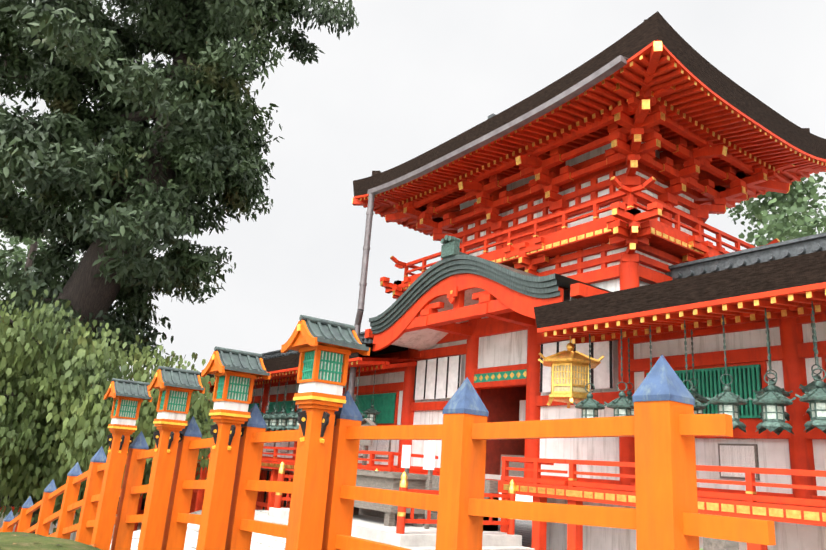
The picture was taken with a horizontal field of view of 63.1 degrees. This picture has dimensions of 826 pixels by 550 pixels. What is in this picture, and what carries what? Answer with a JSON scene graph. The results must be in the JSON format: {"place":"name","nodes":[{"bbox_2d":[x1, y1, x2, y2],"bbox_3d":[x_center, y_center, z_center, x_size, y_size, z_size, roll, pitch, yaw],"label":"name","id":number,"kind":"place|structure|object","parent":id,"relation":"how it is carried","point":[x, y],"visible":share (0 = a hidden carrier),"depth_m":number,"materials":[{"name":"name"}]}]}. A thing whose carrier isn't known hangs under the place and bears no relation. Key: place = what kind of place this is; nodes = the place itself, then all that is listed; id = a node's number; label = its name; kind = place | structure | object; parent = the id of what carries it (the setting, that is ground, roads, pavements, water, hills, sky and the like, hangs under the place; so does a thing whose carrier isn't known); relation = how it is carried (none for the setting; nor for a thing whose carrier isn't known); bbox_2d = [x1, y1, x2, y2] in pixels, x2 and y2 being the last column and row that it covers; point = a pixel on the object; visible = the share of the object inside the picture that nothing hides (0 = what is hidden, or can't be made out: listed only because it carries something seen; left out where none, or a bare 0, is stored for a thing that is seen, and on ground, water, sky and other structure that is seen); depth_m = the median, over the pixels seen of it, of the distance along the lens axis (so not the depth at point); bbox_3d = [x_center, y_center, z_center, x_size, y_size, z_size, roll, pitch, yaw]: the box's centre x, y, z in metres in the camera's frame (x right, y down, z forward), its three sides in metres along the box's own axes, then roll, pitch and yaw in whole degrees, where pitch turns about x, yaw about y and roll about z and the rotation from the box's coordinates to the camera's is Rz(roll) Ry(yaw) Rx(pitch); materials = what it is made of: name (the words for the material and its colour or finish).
{"place":"outdoors","nodes":[
{"label":"outdoors","id":0,"kind":"place"},
{"bbox_2d":[110,493,532,549],"bbox_3d":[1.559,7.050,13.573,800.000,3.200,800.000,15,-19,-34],"label":"ground","id":1,"kind":"structure","parent":0,"point":[523,528],"depth_m":11.96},
{"bbox_2d":[0,532,100,549],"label":"grass","id":2,"kind":"structure","parent":1,"relation":"on","point":[8,540],"depth_m":5.03,"materials":[{"name":"green plant"}]},
{"bbox_2d":[0,527,284,549],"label":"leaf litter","id":3,"kind":"object","parent":2,"relation":"on","point":[136,527],"visible":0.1,"depth_m":5.32,"materials":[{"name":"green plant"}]},
{"bbox_2d":[0,494,145,540],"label":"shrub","id":4,"kind":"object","parent":1,"relation":"on","point":[73,536],"depth_m":27.65,"materials":[{"name":"green plant"}]},
{"bbox_2d":[0,289,215,534],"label":"drooping tree","id":5,"kind":"object","parent":1,"relation":"on","point":[55,413],"visible":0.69,"depth_m":15.13,"materials":[{"name":"green plant"}]},
{"bbox_2d":[0,0,358,507],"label":"tree","id":6,"kind":"object","parent":1,"relation":"on","point":[197,142],"visible":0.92,"depth_m":25.03,"materials":[{"name":"green plant"}]},
{"bbox_2d":[91,315,369,549],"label":"lantern posts","id":7,"kind":"object","parent":1,"relation":"on","point":[324,348],"visible":1,"depth_m":5.52,"materials":[{"name":"orange wood"}]},
{"bbox_2d":[189,463,293,512],"bbox_3d":[-7.400,9.123,24.582,0.110,4.200,14.650,15,-19,-34],"label":"railing","id":8,"kind":"object","parent":1,"relation":"on","point":[262,498],"visible":0.15,"depth_m":21.72,"materials":[{"name":"red wood"}]},
{"bbox_2d":[134,331,420,530],"bbox_3d":[-4.261,7.002,24.697,7.000,8.980,18.480,15,-19,-34],"label":"corridor","id":9,"kind":"object","parent":1,"relation":"on","point":[393,366],"visible":0.19,"depth_m":18.97,"materials":[{"name":"paint"}]},
{"bbox_2d":[200,367,380,431],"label":"hanging lanterns","id":10,"kind":"object","parent":9,"relation":"attached to","point":[275,420],"visible":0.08,"depth_m":19.89,"materials":[{"name":"green metal"}]},
{"bbox_2d":[0,355,775,549],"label":"fence","id":11,"kind":"object","parent":1,"relation":"on","point":[664,425],"visible":0.9,"depth_m":3.56,"materials":[{"name":"orange wood"}]},
{"bbox_2d":[254,418,534,549],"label":"front terrace","id":12,"kind":"structure","parent":1,"relation":"on","point":[408,528],"depth_m":11.58,"materials":[{"name":"stone"}]},
{"bbox_2d":[0,155,825,279],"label":"trees","id":13,"kind":"object","parent":1,"relation":"on","point":[779,227],"visible":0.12,"depth_m":42.63,"materials":[{"name":"green plant"}]},
{"bbox_2d":[357,283,619,549],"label":"gate","id":14,"kind":"structure","parent":1,"relation":"on","point":[503,369],"depth_m":14.22,"materials":[{"name":"paint"}]},
{"bbox_2d":[369,235,610,351],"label":"gabled porch roof","id":15,"kind":"structure","parent":14,"relation":"attached to","point":[454,285],"depth_m":14.62,"materials":[{"name":"red wood"}]},
{"bbox_2d":[538,297,603,407],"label":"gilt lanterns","id":16,"kind":"object","parent":14,"relation":"hanging from","point":[569,374],"visible":0.79,"depth_m":11.33,"materials":[{"name":"gold metal"}]},
{"bbox_2d":[380,83,793,326],"bbox_3d":[3.842,-0.497,17.043,6.034,4.300,9.274,15,-19,-34],"label":"storey","id":17,"kind":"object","parent":14,"relation":"on","point":[621,206],"depth_m":14.69,"materials":[{"name":"paint"}]},
{"bbox_2d":[353,11,825,233],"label":"gate roof","id":18,"kind":"structure","parent":17,"relation":"on","point":[634,44],"depth_m":13.40,"materials":[{"name":"red wood"}]},
{"bbox_2d":[348,55,628,399],"bbox_3d":[1.122,0.582,14.567,0.601,7.876,8.658,15,-19,-34],"label":"gutter","id":19,"kind":"object","parent":18,"relation":"attached to","point":[599,75],"visible":0.81,"depth_m":15.49,"materials":[{"name":"grey metal"}]},
{"bbox_2d":[352,41,825,235],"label":"roof eaves","id":20,"kind":"object","parent":18,"relation":"attached to","point":[700,123],"visible":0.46,"depth_m":14.37,"materials":[{"name":"red wood"}]},
{"bbox_2d":[534,232,825,549],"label":"corridor","id":21,"kind":"object","parent":1,"relation":"on","point":[779,480],"visible":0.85,"depth_m":10.03,"materials":[{"name":"paint"}]},
{"bbox_2d":[573,301,825,434],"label":"hanging lanterns","id":22,"kind":"object","parent":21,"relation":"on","point":[772,399],"visible":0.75,"depth_m":9.07,"materials":[{"name":"green metal"}]},
{"bbox_2d":[700,537,738,549],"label":"stone base","id":23,"kind":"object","parent":1,"relation":"on","point":[713,544],"visible":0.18,"depth_m":3.90,"materials":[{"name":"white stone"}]},
{"bbox_2d":[0,0,825,380],"label":"sky","id":24,"kind":"structure","parent":0,"point":[413,76],"materials":[{"name":"white"}]}
]}

